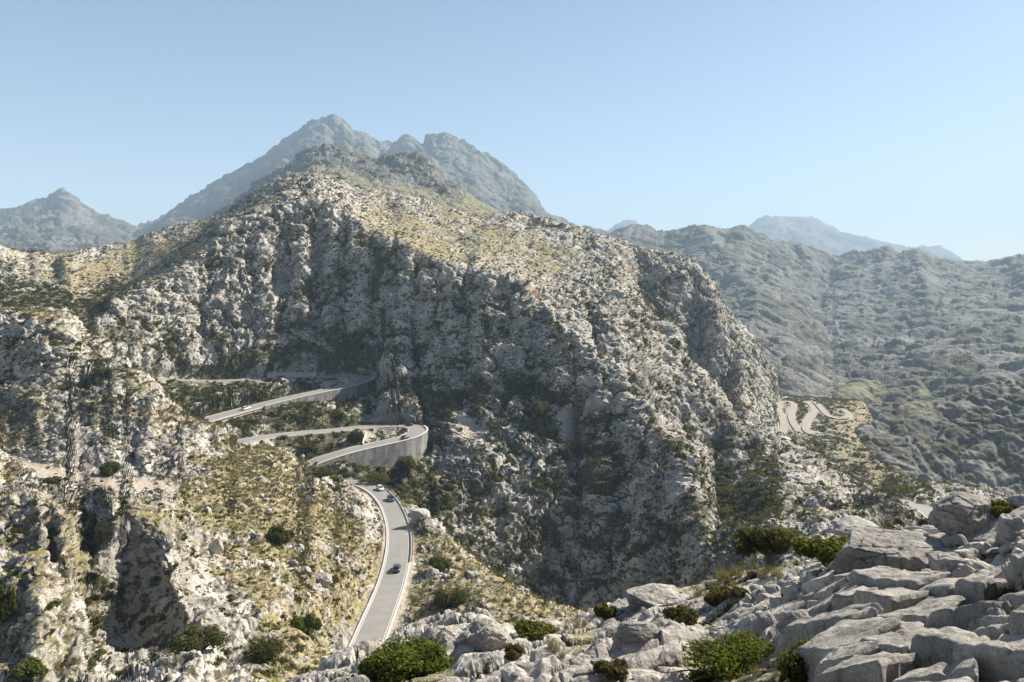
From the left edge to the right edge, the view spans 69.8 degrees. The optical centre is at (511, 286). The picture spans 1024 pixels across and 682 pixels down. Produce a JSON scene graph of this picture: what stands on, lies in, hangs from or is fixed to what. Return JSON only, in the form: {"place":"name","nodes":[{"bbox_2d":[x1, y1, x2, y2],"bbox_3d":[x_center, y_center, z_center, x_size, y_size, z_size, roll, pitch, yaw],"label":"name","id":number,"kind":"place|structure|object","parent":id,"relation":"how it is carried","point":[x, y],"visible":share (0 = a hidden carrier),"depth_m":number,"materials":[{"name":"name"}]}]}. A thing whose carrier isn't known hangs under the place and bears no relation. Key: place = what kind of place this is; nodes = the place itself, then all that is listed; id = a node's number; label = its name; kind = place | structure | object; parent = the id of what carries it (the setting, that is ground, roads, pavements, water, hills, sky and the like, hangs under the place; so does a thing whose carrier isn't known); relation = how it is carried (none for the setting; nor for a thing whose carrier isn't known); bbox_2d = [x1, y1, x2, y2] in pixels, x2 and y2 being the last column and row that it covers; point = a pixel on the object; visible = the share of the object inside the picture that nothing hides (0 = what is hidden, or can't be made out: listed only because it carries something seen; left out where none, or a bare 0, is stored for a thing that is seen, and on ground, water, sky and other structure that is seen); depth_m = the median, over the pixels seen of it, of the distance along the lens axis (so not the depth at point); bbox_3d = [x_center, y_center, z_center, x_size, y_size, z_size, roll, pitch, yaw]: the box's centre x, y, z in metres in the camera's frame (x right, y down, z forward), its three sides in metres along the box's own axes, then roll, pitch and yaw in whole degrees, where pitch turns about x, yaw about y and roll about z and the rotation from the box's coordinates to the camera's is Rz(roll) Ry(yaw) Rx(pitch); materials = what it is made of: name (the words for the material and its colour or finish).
{"place":"outdoors","nodes":[
{"label":"outdoors","id":0,"kind":"place"},
{"bbox_2d":[0,187,142,253],"bbox_3d":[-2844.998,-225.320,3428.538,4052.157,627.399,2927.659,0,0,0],"label":"mountain","id":1,"kind":"structure","parent":0,"point":[61,220],"depth_m":3266.44,"materials":[{"name":"stone"}]},
{"bbox_2d":[158,375,371,420],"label":"road","id":2,"kind":"structure","parent":0,"point":[360,379],"depth_m":372.19,"materials":[{"name":"asphalt"}]},
{"bbox_2d":[153,375,371,421],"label":"kerb","id":3,"kind":"structure","parent":2,"relation":"on","point":[265,401],"depth_m":370.01,"materials":[{"name":"concrete"}]},
{"bbox_2d":[237,424,425,463],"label":"road","id":4,"kind":"structure","parent":0,"point":[415,430],"depth_m":317.25,"materials":[{"name":"asphalt"}]},
{"bbox_2d":[238,424,425,461],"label":"kerb","id":5,"kind":"structure","parent":4,"relation":"on","point":[328,432],"depth_m":321.98,"materials":[{"name":"concrete"}]},
{"bbox_2d":[200,143,511,220],"bbox_3d":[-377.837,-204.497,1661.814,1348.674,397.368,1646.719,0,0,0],"label":"mountain","id":6,"kind":"structure","parent":0,"point":[415,173],"depth_m":1693.16,"materials":[{"name":"stone"}]},
{"bbox_2d":[132,114,609,237],"bbox_3d":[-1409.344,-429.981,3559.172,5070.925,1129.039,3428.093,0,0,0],"label":"mountain","id":7,"kind":"structure","parent":0,"point":[487,178],"depth_m":3889.92,"materials":[{"name":"stone"}]},
{"bbox_2d":[345,479,409,645],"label":"road","id":8,"kind":"structure","parent":0,"point":[378,616],"depth_m":174.85,"materials":[{"name":"asphalt"}]},
{"bbox_2d":[348,479,408,643],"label":"road marking","id":9,"kind":"object","parent":8,"relation":"on","point":[384,568],"visible":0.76,"depth_m":176.06,"materials":[{"name":"white paint"}]},
{"bbox_2d":[348,479,410,646],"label":"kerb","id":10,"kind":"structure","parent":8,"relation":"on","point":[392,620],"depth_m":175.18,"materials":[{"name":"concrete"}]},
{"bbox_2d":[0,173,1006,681],"bbox_3d":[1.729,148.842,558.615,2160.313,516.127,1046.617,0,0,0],"label":"hillside","id":11,"kind":"structure","parent":0,"point":[126,603],"depth_m":317.46,"materials":[{"name":"stone"}]},
{"bbox_2d":[0,580,16,623],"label":"shrub","id":12,"kind":"object","parent":11,"relation":"on","point":[8,604],"visible":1,"depth_m":71.30,"materials":[{"name":"green plant"}]},
{"bbox_2d":[9,656,55,680],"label":"shrub","id":13,"kind":"object","parent":11,"relation":"on","point":[29,667],"visible":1,"depth_m":60.67,"materials":[{"name":"green plant"}]},
{"bbox_2d":[39,474,68,483],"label":"shrub","id":14,"kind":"object","parent":11,"relation":"on","point":[53,479],"visible":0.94,"depth_m":163.34,"materials":[{"name":"green plant"}]},
{"bbox_2d":[84,653,102,669],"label":"shrub","id":15,"kind":"object","parent":11,"relation":"on","point":[90,664],"visible":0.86,"depth_m":68.89,"materials":[{"name":"green plant"}]},
{"bbox_2d":[99,458,120,474],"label":"shrub","id":16,"kind":"object","parent":11,"relation":"on","point":[110,468],"visible":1,"depth_m":191.11,"materials":[{"name":"green plant"}]},
{"bbox_2d":[168,623,233,652],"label":"shrub","id":17,"kind":"object","parent":11,"relation":"on","point":[196,638],"visible":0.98,"depth_m":61.38,"materials":[{"name":"green plant"}]},
{"bbox_2d":[208,538,223,554],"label":"boulder","id":18,"kind":"object","parent":11,"relation":"on","point":[215,546],"visible":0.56,"depth_m":138.13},
{"bbox_2d":[233,630,286,663],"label":"shrub","id":19,"kind":"object","parent":11,"relation":"on","point":[266,650],"visible":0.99,"depth_m":85.50,"materials":[{"name":"green plant"}]},
{"bbox_2d":[266,518,299,544],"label":"shrub","id":20,"kind":"object","parent":11,"relation":"on","point":[279,533],"visible":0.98,"depth_m":155.68,"materials":[{"name":"green plant"}]},
{"bbox_2d":[267,372,316,377],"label":"barrier wall","id":21,"kind":"structure","parent":11,"relation":"on","point":[294,374],"depth_m":410.25,"materials":[{"name":"concrete"}]},
{"bbox_2d":[288,610,322,635],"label":"shrub","id":22,"kind":"object","parent":11,"relation":"on","point":[309,623],"visible":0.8,"depth_m":108.85,"materials":[{"name":"green plant"}]},
{"bbox_2d":[264,376,373,408],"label":"retaining wall","id":23,"kind":"structure","parent":11,"relation":"on","point":[356,390],"depth_m":374.15,"materials":[{"name":"concrete"}]},
{"bbox_2d":[310,466,335,477],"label":"shrub","id":24,"kind":"object","parent":11,"relation":"on","point":[325,472],"visible":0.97,"depth_m":235.93,"materials":[{"name":"green plant"}]},
{"bbox_2d":[314,572,332,587],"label":"boulder","id":25,"kind":"object","parent":11,"relation":"on","point":[326,581],"visible":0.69,"depth_m":146.79,"materials":[{"name":"stone"}]},
{"bbox_2d":[346,425,363,443],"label":"shrub","id":26,"kind":"object","parent":11,"relation":"on","point":[354,436],"visible":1,"depth_m":319.00,"materials":[{"name":"green plant"}]},
{"bbox_2d":[317,425,427,468],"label":"retaining wall","id":27,"kind":"structure","parent":11,"relation":"on","point":[387,455],"depth_m":306.29,"materials":[{"name":"concrete"}]},
{"bbox_2d":[357,468,394,483],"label":"shrub","id":28,"kind":"object","parent":11,"relation":"on","point":[376,478],"visible":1,"depth_m":261.30,"materials":[{"name":"green plant"}]},
{"bbox_2d":[365,413,415,423],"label":"retaining wall","id":29,"kind":"structure","parent":11,"relation":"on","point":[406,418],"depth_m":352.91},
{"bbox_2d":[394,451,415,469],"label":"shrub","id":30,"kind":"object","parent":11,"relation":"on","point":[408,462],"visible":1,"depth_m":284.86,"materials":[{"name":"green plant"}]},
{"bbox_2d":[410,508,430,525],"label":"boulder","id":31,"kind":"object","parent":11,"relation":"on","point":[417,513],"visible":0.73,"depth_m":213.33,"materials":[{"name":"stone"}]},
{"bbox_2d":[425,551,452,569],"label":"shrub","id":32,"kind":"object","parent":11,"relation":"on","point":[438,562],"visible":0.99,"depth_m":174.87,"materials":[{"name":"green plant"}]},
{"bbox_2d":[430,576,467,608],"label":"shrub","id":33,"kind":"object","parent":11,"relation":"on","point":[444,599],"visible":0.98,"depth_m":149.95,"materials":[{"name":"green plant"}]},
{"bbox_2d":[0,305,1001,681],"bbox_3d":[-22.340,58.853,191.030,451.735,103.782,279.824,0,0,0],"label":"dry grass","id":34,"kind":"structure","parent":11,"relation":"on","point":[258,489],"depth_m":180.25,"materials":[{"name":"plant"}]},
{"bbox_2d":[0,172,1005,681],"bbox_3d":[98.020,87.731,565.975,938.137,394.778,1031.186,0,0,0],"label":"scrub","id":35,"kind":"object","parent":11,"relation":"on","point":[728,488],"visible":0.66,"depth_m":339.28,"materials":[{"name":"green plant"}]},
{"bbox_2d":[529,401,551,416],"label":"shrub","id":36,"kind":"object","parent":11,"relation":"on","point":[539,408],"visible":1,"depth_m":337.85,"materials":[{"name":"green plant"}]},
{"bbox_2d":[825,516,877,536],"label":"boulder","id":37,"kind":"object","parent":11,"relation":"on","point":[845,525],"visible":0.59,"depth_m":133.43,"materials":[{"name":"stone"}]},
{"bbox_2d":[0,0,1023,261],"label":"sky","id":38,"kind":"structure","parent":0,"point":[901,122],"materials":[{"name":"blue"}]},
{"bbox_2d":[284,494,1023,681],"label":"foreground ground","id":39,"kind":"structure","parent":0,"point":[542,662],"depth_m":11.40,"materials":[{"name":"stone"}]},
{"bbox_2d":[352,649,380,680],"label":"shrub","id":40,"kind":"object","parent":39,"relation":"on","point":[360,667],"visible":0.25,"depth_m":17.04,"materials":[{"name":"green plant"}]},
{"bbox_2d":[360,628,454,681],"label":"shrub","id":41,"kind":"object","parent":39,"relation":"on","point":[400,660],"visible":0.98,"depth_m":16.59,"materials":[{"name":"green plant"}]},
{"bbox_2d":[436,625,458,644],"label":"boulder","id":42,"kind":"object","parent":39,"relation":"on","point":[452,631],"visible":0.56,"depth_m":21.19,"materials":[{"name":"stone"}]},
{"bbox_2d":[453,618,512,651],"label":"boulder","id":43,"kind":"object","parent":39,"relation":"on","point":[485,634],"visible":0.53,"depth_m":17.23,"materials":[{"name":"stone"}]},
{"bbox_2d":[502,643,523,661],"bbox_3d":[0.042,7.521,15.126,0.450,0.436,0.526,0,0,17],"label":"shrub","id":44,"kind":"object","parent":39,"relation":"on","point":[515,651],"visible":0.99,"depth_m":15.07,"materials":[{"name":"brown plant"}]},
{"bbox_2d":[513,618,558,640],"bbox_3d":[0.593,8.847,18.916,1.242,0.521,1.096,0,0,0],"label":"shrub","id":45,"kind":"object","parent":39,"relation":"on","point":[529,630],"visible":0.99,"depth_m":18.77,"materials":[{"name":"green plant"}]},
{"bbox_2d":[593,600,617,620],"bbox_3d":[2.624,9.143,20.649,0.682,0.583,0.538,0,0,33],"label":"shrub","id":46,"kind":"object","parent":39,"relation":"on","point":[604,611],"visible":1,"depth_m":20.54,"materials":[{"name":"green plant"}]},
{"bbox_2d":[593,654,628,681],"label":"shrub","id":47,"kind":"object","parent":39,"relation":"on","point":[616,669],"visible":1,"depth_m":8.07,"materials":[{"name":"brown plant"}]},
{"bbox_2d":[612,621,660,650],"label":"boulder","id":48,"kind":"object","parent":39,"relation":"on","point":[637,631],"visible":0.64,"depth_m":10.40,"materials":[{"name":"stone"}]},
{"bbox_2d":[624,583,689,610],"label":"boulder","id":49,"kind":"object","parent":39,"relation":"on","point":[654,594],"visible":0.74,"depth_m":20.65,"materials":[{"name":"stone"}]},
{"bbox_2d":[660,600,699,625],"bbox_3d":[3.321,6.419,14.448,0.762,0.514,0.591,0,0,0],"label":"shrub","id":50,"kind":"object","parent":39,"relation":"on","point":[679,613],"visible":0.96,"depth_m":14.40,"materials":[{"name":"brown plant"}]},
{"bbox_2d":[684,667,720,681],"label":"shrub","id":51,"kind":"object","parent":39,"relation":"on","point":[693,675],"visible":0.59,"depth_m":8.42,"materials":[{"name":"green plant"}]},
{"bbox_2d":[702,579,729,607],"bbox_3d":[4.226,6.353,15.110,0.771,0.553,0.696,0,0,0],"label":"shrub","id":52,"kind":"object","parent":39,"relation":"on","point":[715,597],"visible":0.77,"depth_m":14.92,"materials":[{"name":"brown plant"}]},
{"bbox_2d":[659,616,774,681],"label":"shrub","id":53,"kind":"object","parent":39,"relation":"on","point":[733,655],"visible":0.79,"depth_m":8.24,"materials":[{"name":"green plant"}]},
{"bbox_2d":[716,562,734,581],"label":"grass tuft","id":54,"kind":"object","parent":39,"relation":"on","point":[726,577],"visible":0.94,"depth_m":22.89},
{"bbox_2d":[724,584,749,597],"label":"shrub","id":55,"kind":"object","parent":39,"relation":"on","point":[736,591],"visible":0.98,"depth_m":14.52,"materials":[{"name":"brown plant"}]},
{"bbox_2d":[755,556,772,579],"bbox_3d":[5.204,5.886,15.228,0.535,0.364,0.569,0,0,-3],"label":"grass tuft","id":56,"kind":"object","parent":39,"relation":"on","point":[761,575],"visible":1,"depth_m":15.18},
{"bbox_2d":[731,525,802,567],"bbox_3d":[7.641,7.847,21.749,2.403,1.674,1.542,0,0,0],"label":"olive tree","id":57,"kind":"object","parent":39,"relation":"on","point":[775,540],"visible":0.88,"depth_m":21.50,"materials":[{"name":"green plant"}]},
{"bbox_2d":[775,610,808,632],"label":"boulder","id":58,"kind":"object","parent":39,"relation":"on","point":[788,617],"visible":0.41,"depth_m":8.03,"materials":[{"name":"stone"}]},
{"bbox_2d":[774,632,813,681],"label":"shrub","id":59,"kind":"object","parent":39,"relation":"on","point":[790,667],"visible":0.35,"depth_m":6.57,"materials":[{"name":"green plant"}]},
{"bbox_2d":[790,531,848,569],"bbox_3d":[5.083,4.152,11.411,1.244,0.515,1.343,0,0,0],"label":"shrub","id":60,"kind":"object","parent":39,"relation":"on","point":[825,551],"visible":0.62,"depth_m":11.46,"materials":[{"name":"green plant"}]},
{"bbox_2d":[783,607,876,651],"bbox_3d":[3.149,3.560,7.331,0.333,1.037,0.945,0,0,-21],"label":"rock","id":61,"kind":"object","parent":39,"relation":"on","point":[795,631],"visible":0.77,"depth_m":7.32,"materials":[{"name":"stone"}]},
{"bbox_2d":[811,576,848,601],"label":"rock","id":62,"kind":"object","parent":39,"relation":"on","point":[824,593],"visible":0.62,"depth_m":9.31,"materials":[{"name":"stone"}]},
{"bbox_2d":[809,583,862,616],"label":"rock","id":63,"kind":"object","parent":39,"relation":"on","point":[824,606],"visible":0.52,"depth_m":8.56,"materials":[{"name":"stone"}]},
{"bbox_2d":[828,572,849,584],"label":"rock","id":64,"kind":"object","parent":39,"relation":"on","point":[834,578],"visible":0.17,"depth_m":9.56,"materials":[{"name":"stone"}]},
{"bbox_2d":[788,617,900,681],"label":"rock","id":65,"kind":"object","parent":39,"relation":"on","point":[821,646],"visible":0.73,"depth_m":6.41,"materials":[{"name":"stone"}]},
{"bbox_2d":[814,641,879,679],"bbox_3d":[2.594,3.120,5.778,0.331,0.772,0.460,0,0,-24],"label":"rock","id":66,"kind":"object","parent":39,"relation":"on","point":[836,656],"visible":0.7,"depth_m":5.70,"materials":[{"name":"stone"}]},
{"bbox_2d":[831,585,877,610],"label":"rock","id":67,"kind":"object","parent":39,"relation":"on","point":[840,600],"visible":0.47,"depth_m":8.25,"materials":[{"name":"stone"}]},
{"bbox_2d":[813,654,899,681],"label":"rock","id":68,"kind":"object","parent":39,"relation":"on","point":[872,668],"visible":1,"depth_m":5.10,"materials":[{"name":"stone"}]},
{"bbox_2d":[840,603,883,614],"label":"rock","id":69,"kind":"object","parent":39,"relation":"on","point":[880,610],"visible":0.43,"depth_m":7.30,"materials":[{"name":"stone"}]},
{"bbox_2d":[827,527,943,572],"bbox_3d":[5.169,3.755,10.050,1.586,0.746,1.277,0,0,-11],"label":"boulder","id":70,"kind":"object","parent":39,"relation":"on","point":[865,547],"visible":0.69,"depth_m":9.84,"materials":[{"name":"stone"}]},
{"bbox_2d":[858,629,923,653],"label":"rock","id":71,"kind":"object","parent":39,"relation":"on","point":[899,641],"visible":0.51,"depth_m":5.73,"materials":[{"name":"stone"}]},
{"bbox_2d":[852,587,930,613],"bbox_3d":[4.121,3.549,7.885,0.672,0.705,0.580,0,0,-17],"label":"rock","id":72,"kind":"object","parent":39,"relation":"on","point":[888,600],"visible":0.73,"depth_m":7.69,"materials":[{"name":"stone"}]},
{"bbox_2d":[873,651,921,675],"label":"rock","id":73,"kind":"object","parent":39,"relation":"on","point":[910,662],"visible":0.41,"depth_m":5.26,"materials":[{"name":"stone"}]},
{"bbox_2d":[848,566,951,590],"bbox_3d":[4.436,3.549,8.446,0.605,0.715,1.044,0,0,-30],"label":"rock","id":74,"kind":"object","parent":39,"relation":"on","point":[881,577],"visible":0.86,"depth_m":8.35,"materials":[{"name":"stone"}]},
{"bbox_2d":[868,617,939,633],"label":"rock","id":75,"kind":"object","parent":39,"relation":"on","point":[918,626],"visible":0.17,"depth_m":6.24,"materials":[{"name":"stone"}]},
{"bbox_2d":[877,606,931,619],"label":"rock","id":76,"kind":"object","parent":39,"relation":"on","point":[899,614],"visible":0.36,"depth_m":6.99,"materials":[{"name":"stone"}]},
{"bbox_2d":[901,606,947,625],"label":"rock","id":77,"kind":"object","parent":39,"relation":"on","point":[921,616],"visible":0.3,"depth_m":6.59,"materials":[{"name":"stone"}]},
{"bbox_2d":[892,657,978,681],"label":"rock","id":78,"kind":"object","parent":39,"relation":"on","point":[943,671],"visible":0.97,"depth_m":4.61,"materials":[{"name":"stone"}]},
{"bbox_2d":[906,595,965,608],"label":"rock","id":79,"kind":"object","parent":39,"relation":"on","point":[950,601],"visible":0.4,"depth_m":7.25,"materials":[{"name":"stone"}]},
{"bbox_2d":[918,577,962,596],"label":"rock","id":80,"kind":"object","parent":39,"relation":"on","point":[943,587],"visible":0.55,"depth_m":7.65,"materials":[{"name":"stone"}]},
{"bbox_2d":[917,676,973,681],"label":"rock","id":81,"kind":"object","parent":39,"relation":"on","point":[965,679],"visible":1,"depth_m":4.31,"materials":[{"name":"stone"}]},
{"bbox_2d":[928,551,964,571],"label":"boulder","id":82,"kind":"object","parent":39,"relation":"on","point":[939,560],"visible":0.66,"depth_m":8.81,"materials":[{"name":"stone"}]},
{"bbox_2d":[910,626,990,667],"bbox_3d":[3.214,2.771,5.300,0.442,0.620,0.435,0,0,-19],"label":"rock","id":83,"kind":"object","parent":39,"relation":"on","point":[932,647],"visible":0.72,"depth_m":5.29,"materials":[{"name":"stone"}]},
{"bbox_2d":[951,564,972,577],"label":"boulder","id":84,"kind":"object","parent":39,"relation":"on","point":[960,571],"visible":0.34,"depth_m":8.10,"materials":[{"name":"stone"}]},
{"bbox_2d":[928,491,997,536],"bbox_3d":[6.432,3.236,10.342,0.908,0.674,0.782,-21,6,-16],"label":"boulder","id":85,"kind":"object","parent":39,"relation":"on","point":[957,513],"visible":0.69,"depth_m":10.15,"materials":[{"name":"stone"}]},
{"bbox_2d":[926,600,1013,630],"bbox_3d":[3.778,2.927,6.077,0.289,0.836,0.615,0,0,-17],"label":"rock","id":86,"kind":"object","parent":39,"relation":"on","point":[962,617],"visible":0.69,"depth_m":6.01,"materials":[{"name":"stone"}]},
{"bbox_2d":[955,573,998,604],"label":"rock","id":87,"kind":"object","parent":39,"relation":"on","point":[973,588],"visible":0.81,"depth_m":7.28,"materials":[{"name":"stone"}]},
{"bbox_2d":[967,615,1008,631],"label":"rock","id":88,"kind":"object","parent":39,"relation":"on","point":[985,622],"visible":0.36,"depth_m":5.63,"materials":[{"name":"stone"}]},
{"bbox_2d":[953,640,1023,681],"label":"rock","id":89,"kind":"object","parent":39,"relation":"on","point":[990,657],"visible":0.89,"depth_m":4.48,"materials":[{"name":"stone"}]},
{"bbox_2d":[980,547,998,554],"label":"stone","id":90,"kind":"object","parent":39,"relation":"on","point":[990,551],"visible":0.95,"depth_m":9.13,"materials":[{"name":"stone"}]},
{"bbox_2d":[978,607,1007,619],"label":"boulder","id":91,"kind":"object","parent":39,"relation":"on","point":[994,611],"visible":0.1,"depth_m":5.79,"materials":[{"name":"stone"}]},
{"bbox_2d":[981,623,1009,640],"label":"rock","id":92,"kind":"object","parent":39,"relation":"on","point":[993,632],"visible":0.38,"depth_m":5.30,"materials":[{"name":"stone"}]},
{"bbox_2d":[990,497,1016,517],"bbox_3d":[6.777,3.065,10.190,0.436,0.337,0.436,0,0,0],"label":"shrub","id":93,"kind":"object","parent":39,"relation":"on","point":[999,507],"visible":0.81,"depth_m":10.08,"materials":[{"name":"green plant"}]},
{"bbox_2d":[996,586,1016,597],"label":"shrub","id":94,"kind":"object","parent":39,"relation":"on","point":[1002,591],"visible":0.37,"depth_m":7.16,"materials":[{"name":"green plant"}]},
{"bbox_2d":[995,513,1023,544],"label":"boulder","id":95,"kind":"object","parent":39,"relation":"on","point":[1009,527],"visible":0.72,"depth_m":8.99,"materials":[{"name":"stone"}]},
{"bbox_2d":[997,590,1023,609],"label":"rock","id":96,"kind":"object","parent":39,"relation":"on","point":[1016,600],"visible":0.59,"depth_m":6.17,"materials":[{"name":"stone"}]},
{"bbox_2d":[998,634,1023,643],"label":"rock","id":97,"kind":"object","parent":39,"relation":"on","point":[1010,638],"visible":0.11,"depth_m":4.98,"materials":[{"name":"stone"}]},
{"bbox_2d":[1007,648,1023,681],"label":"rock","id":98,"kind":"object","parent":39,"relation":"on","point":[1015,661],"visible":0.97,"depth_m":4.33,"materials":[{"name":"stone"}]},
{"bbox_2d":[1007,610,1023,634],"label":"rock","id":99,"kind":"object","parent":39,"relation":"on","point":[1015,619],"visible":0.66,"depth_m":5.09,"materials":[{"name":"stone"}]},
{"bbox_2d":[605,215,964,260],"bbox_3d":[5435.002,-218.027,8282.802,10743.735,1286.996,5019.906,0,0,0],"label":"mountain","id":100,"kind":"structure","parent":0,"point":[820,235],"depth_m":8323.72,"materials":[{"name":"stone"}]},
{"bbox_2d":[777,401,801,432],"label":"road","id":101,"kind":"structure","parent":0,"point":[792,421],"depth_m":623.62,"materials":[{"name":"asphalt"}]},
{"bbox_2d":[593,224,1023,419],"bbox_3d":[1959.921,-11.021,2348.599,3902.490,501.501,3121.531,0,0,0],"label":"mountain","id":102,"kind":"structure","parent":0,"point":[885,328],"depth_m":1866.65,"materials":[{"name":"stone"}]},
{"bbox_2d":[801,401,815,433],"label":"road","id":103,"kind":"structure","parent":0,"point":[807,420],"depth_m":621.86,"materials":[{"name":"asphalt"}]},
{"bbox_2d":[808,401,850,418],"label":"road","id":104,"kind":"structure","parent":0,"point":[826,413],"depth_m":650.20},
{"bbox_2d":[900,499,932,517],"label":"road","id":105,"kind":"structure","parent":0,"point":[925,510],"depth_m":223.46,"materials":[{"name":"asphalt"}]},
{"bbox_2d":[854,377,1023,497],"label":"hillside","id":106,"kind":"structure","parent":0,"point":[974,435],"depth_m":570.22,"materials":[{"name":"stone"}]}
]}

